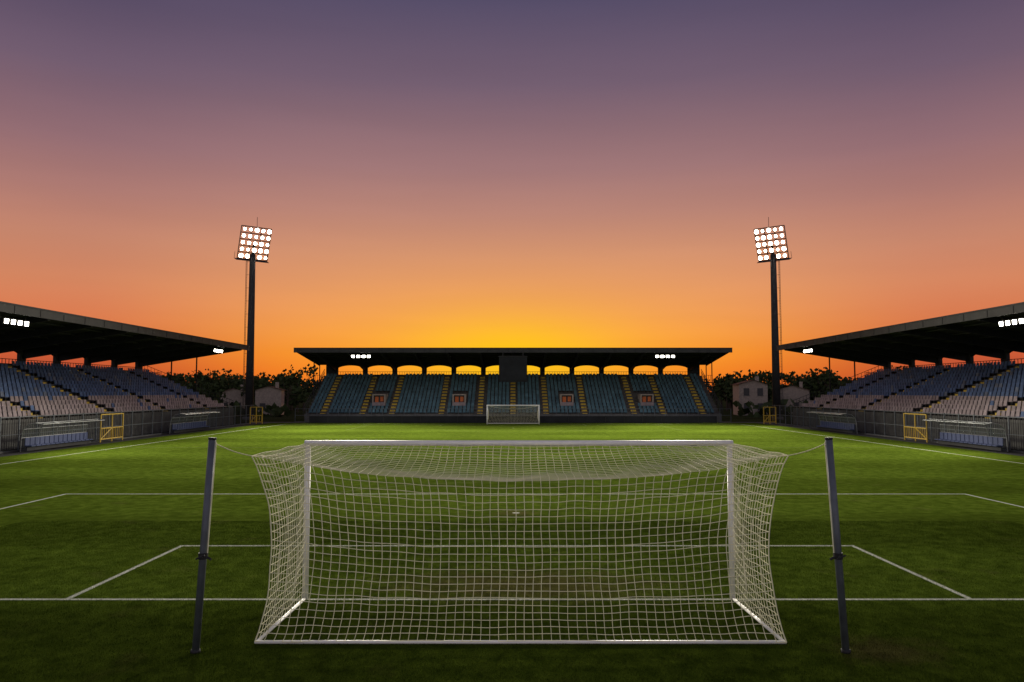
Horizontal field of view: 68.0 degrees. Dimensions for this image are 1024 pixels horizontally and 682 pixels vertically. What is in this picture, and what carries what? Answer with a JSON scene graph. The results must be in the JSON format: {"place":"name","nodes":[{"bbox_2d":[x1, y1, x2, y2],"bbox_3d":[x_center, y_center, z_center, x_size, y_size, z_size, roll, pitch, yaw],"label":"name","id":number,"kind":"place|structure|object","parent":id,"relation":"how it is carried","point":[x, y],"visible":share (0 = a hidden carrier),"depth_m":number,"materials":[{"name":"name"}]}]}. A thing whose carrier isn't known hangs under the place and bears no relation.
{"place":"outdoors","nodes":[
{"label":"outdoors","id":0,"kind":"place"},
{"bbox_2d":[234,217,271,419],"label":"floodlight tower","id":1,"kind":"structure","parent":0,"point":[249,393],"depth_m":115.07,"materials":[{"name":"metal"}]},
{"bbox_2d":[255,390,284,414],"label":"walls","id":2,"kind":"structure","parent":0,"point":[269,397],"depth_m":136.73,"materials":[{"name":"paint"}]},
{"bbox_2d":[255,382,283,389],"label":"gable roof","id":3,"kind":"structure","parent":2,"relation":"on","point":[276,387],"depth_m":137.01,"materials":[{"name":"tile"}]},
{"bbox_2d":[0,423,1023,681],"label":"grass pitch","id":4,"kind":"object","parent":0,"point":[116,483],"depth_m":20.71,"materials":[{"name":"green plant"}]},
{"bbox_2d":[190,437,252,653],"bbox_3d":[-4.720,3.298,12.412,0.892,3.436,0.260,2,-4,-25],"label":"net support pole","id":5,"kind":"object","parent":4,"relation":"on","point":[202,557],"visible":1,"depth_m":12.27,"materials":[{"name":"grey metal"}]},
{"bbox_2d":[0,520,1023,681],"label":"grass","id":6,"kind":"structure","parent":4,"relation":"on","point":[504,543],"depth_m":16.00,"materials":[{"name":"green plant"}]},
{"bbox_2d":[0,424,1023,599],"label":"pitch markings","id":7,"kind":"object","parent":4,"relation":"on","point":[909,571],"visible":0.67,"depth_m":20.69,"materials":[{"name":"paint"}]},
{"bbox_2d":[309,416,716,422],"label":"advertising board","id":8,"kind":"object","parent":4,"relation":"on","point":[483,419],"visible":0.96,"depth_m":102.52,"materials":[{"name":"metal"}]},
{"bbox_2d":[487,405,539,423],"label":"soccer goal","id":9,"kind":"object","parent":4,"relation":"on","point":[538,413],"visible":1,"depth_m":100.95,"materials":[{"name":"white paint"}]},
{"bbox_2d":[253,440,789,643],"bbox_3d":[0.153,3.530,14.063,9.062,3.190,2.842,0,-4,0],"label":"soccer goal","id":10,"kind":"object","parent":4,"relation":"on","point":[727,445],"visible":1,"depth_m":13.09,"materials":[{"name":"white fabric"}]},
{"bbox_2d":[790,437,850,653],"bbox_3d":[5.012,3.298,12.407,0.864,3.436,0.260,-2,-4,25],"label":"net support pole","id":11,"kind":"object","parent":4,"relation":"on","point":[838,555],"visible":1,"depth_m":12.27,"materials":[{"name":"grey metal"}]},
{"bbox_2d":[0,422,1023,456],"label":"perimeter path","id":12,"kind":"structure","parent":0,"point":[254,423],"depth_m":67.17,"materials":[{"name":"grey concrete"}]},
{"bbox_2d":[20,419,103,451],"bbox_3d":[-33.310,6.946,56.661,1.558,2.010,8.060,0,-4,0],"label":"team dugout","id":13,"kind":"object","parent":12,"relation":"on","point":[39,442],"visible":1,"depth_m":56.09,"materials":[{"name":"blue plastic"}]},
{"bbox_2d":[99,413,123,442],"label":"yellow gate","id":14,"kind":"structure","parent":12,"relation":"on","point":[112,432],"depth_m":65.02,"materials":[{"name":"metal"}]},
{"bbox_2d":[0,405,255,453],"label":"perimeter fence","id":15,"kind":"object","parent":12,"relation":"on","point":[183,420],"visible":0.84,"depth_m":69.67,"materials":[{"name":"grey metal"}]},
{"bbox_2d":[169,411,218,433],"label":"team dugout","id":16,"kind":"object","parent":12,"relation":"on","point":[178,427],"visible":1,"depth_m":79.51,"materials":[{"name":"blue plastic"}]},
{"bbox_2d":[250,407,262,423],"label":"yellow gate","id":17,"kind":"structure","parent":12,"relation":"on","point":[256,415],"depth_m":100.52,"materials":[{"name":"metal"}]},
{"bbox_2d":[295,409,730,421],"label":"perimeter fence","id":18,"kind":"object","parent":12,"relation":"on","point":[480,414],"visible":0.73,"depth_m":104.57,"materials":[{"name":"grey metal"}]},
{"bbox_2d":[763,407,776,423],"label":"yellow gate","id":19,"kind":"structure","parent":12,"relation":"on","point":[769,417],"depth_m":100.53,"materials":[{"name":"metal"}]},
{"bbox_2d":[807,411,857,433],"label":"team dugout","id":20,"kind":"object","parent":12,"relation":"on","point":[840,426],"visible":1,"depth_m":79.43,"materials":[{"name":"blue plastic"}]},
{"bbox_2d":[771,405,1023,452],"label":"perimeter fence","id":21,"kind":"object","parent":12,"relation":"on","point":[879,423],"visible":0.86,"depth_m":69.57,"materials":[{"name":"grey metal"}]},
{"bbox_2d":[903,413,927,442],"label":"yellow gate","id":22,"kind":"structure","parent":12,"relation":"on","point":[915,438],"depth_m":64.98,"materials":[{"name":"metal"}]},
{"bbox_2d":[924,419,1007,451],"bbox_3d":[33.590,6.946,56.661,1.558,2.010,8.060,0,-4,0],"label":"team dugout","id":23,"kind":"object","parent":12,"relation":"on","point":[988,442],"visible":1,"depth_m":56.17,"materials":[{"name":"blue plastic"}]},
{"bbox_2d":[0,395,1023,451],"bbox_3d":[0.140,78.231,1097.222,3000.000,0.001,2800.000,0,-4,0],"label":"ground","id":24,"kind":"structure","parent":0,"point":[294,416],"depth_m":121.47,"materials":[{"name":"grey concrete"}]},
{"bbox_2d":[0,301,249,450],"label":"grandstand","id":25,"kind":"object","parent":24,"relation":"on","point":[55,387],"visible":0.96,"depth_m":74.76,"materials":[{"name":"concrete"}]},
{"bbox_2d":[0,312,29,326],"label":"stand floodlight","id":26,"kind":"object","parent":25,"relation":"attached to","point":[15,322],"visible":0.94,"depth_m":54.66,"materials":[{"name":"metal"}]},
{"bbox_2d":[211,345,222,352],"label":"stand floodlight","id":27,"kind":"object","parent":25,"relation":"attached to","point":[220,350],"visible":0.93,"depth_m":92.27,"materials":[{"name":"metal"}]},
{"bbox_2d":[221,393,244,408],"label":"walls","id":28,"kind":"structure","parent":24,"relation":"on","point":[234,397],"depth_m":146.38,"materials":[{"name":"paint"}]},
{"bbox_2d":[223,385,244,392],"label":"gable roof","id":29,"kind":"structure","parent":28,"relation":"on","point":[233,390],"depth_m":146.53,"materials":[{"name":"tile"}]},
{"bbox_2d":[214,397,807,416],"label":"hedge","id":30,"kind":"object","parent":24,"relation":"on","point":[274,410],"visible":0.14,"depth_m":129.48,"materials":[{"name":"green plant"}]},
{"bbox_2d":[294,348,731,420],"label":"grandstand","id":31,"kind":"object","parent":24,"relation":"on","point":[601,393],"visible":0.98,"depth_m":112.27,"materials":[{"name":"plastic"}]},
{"bbox_2d":[351,353,371,357],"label":"stand floodlight","id":32,"kind":"object","parent":31,"relation":"attached to","point":[359,356],"visible":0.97,"depth_m":106.84,"materials":[{"name":"metal"}]},
{"bbox_2d":[498,350,527,381],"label":"scoreboard","id":33,"kind":"object","parent":31,"relation":"attached to","point":[512,368],"visible":1,"depth_m":105.12,"materials":[{"name":"metal"}]},
{"bbox_2d":[654,353,674,357],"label":"stand floodlight","id":34,"kind":"object","parent":31,"relation":"attached to","point":[666,356],"visible":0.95,"depth_m":106.84,"materials":[{"name":"metal"}]},
{"bbox_2d":[162,364,921,411],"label":"distant trees","id":35,"kind":"object","parent":24,"relation":"on","point":[298,390],"visible":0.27,"depth_m":160.75,"materials":[{"name":"green plant"}]},
{"bbox_2d":[780,390,809,413],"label":"walls","id":36,"kind":"structure","parent":24,"relation":"on","point":[791,394],"depth_m":148.27,"materials":[{"name":"paint"}]},
{"bbox_2d":[780,382,808,389],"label":"gable roof","id":37,"kind":"structure","parent":36,"relation":"on","point":[793,387],"depth_m":148.69,"materials":[{"name":"tile"}]},
{"bbox_2d":[776,302,1023,449],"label":"grandstand","id":38,"kind":"object","parent":24,"relation":"on","point":[970,387],"visible":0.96,"depth_m":75.25,"materials":[{"name":"metal"}]},
{"bbox_2d":[803,345,815,352],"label":"stand floodlight","id":39,"kind":"object","parent":38,"relation":"attached to","point":[805,350],"visible":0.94,"depth_m":92.25,"materials":[{"name":"metal"}]},
{"bbox_2d":[998,315,1023,326],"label":"stand floodlight","id":40,"kind":"object","parent":38,"relation":"attached to","point":[1011,322],"visible":0.96,"depth_m":55.02,"materials":[{"name":"metal"}]},
{"bbox_2d":[0,0,1023,389],"label":"sky","id":41,"kind":"structure","parent":0,"point":[421,173],"materials":[{"name":"orange"}]},
{"bbox_2d":[733,384,767,415],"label":"walls","id":42,"kind":"structure","parent":0,"point":[742,398],"depth_m":136.74,"materials":[{"name":"paint"}]},
{"bbox_2d":[732,376,769,384],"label":"gable roof","id":43,"kind":"structure","parent":42,"relation":"on","point":[756,381],"depth_m":136.95,"materials":[{"name":"tile"}]},
{"bbox_2d":[744,388,762,415],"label":"windows and door","id":44,"kind":"structure","parent":42,"relation":"attached to","point":[759,391],"depth_m":136.60,"materials":[{"name":"black"}]},
{"bbox_2d":[754,217,791,419],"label":"floodlight tower","id":45,"kind":"structure","parent":0,"point":[776,396],"depth_m":115.07,"materials":[{"name":"metal"}]}
]}

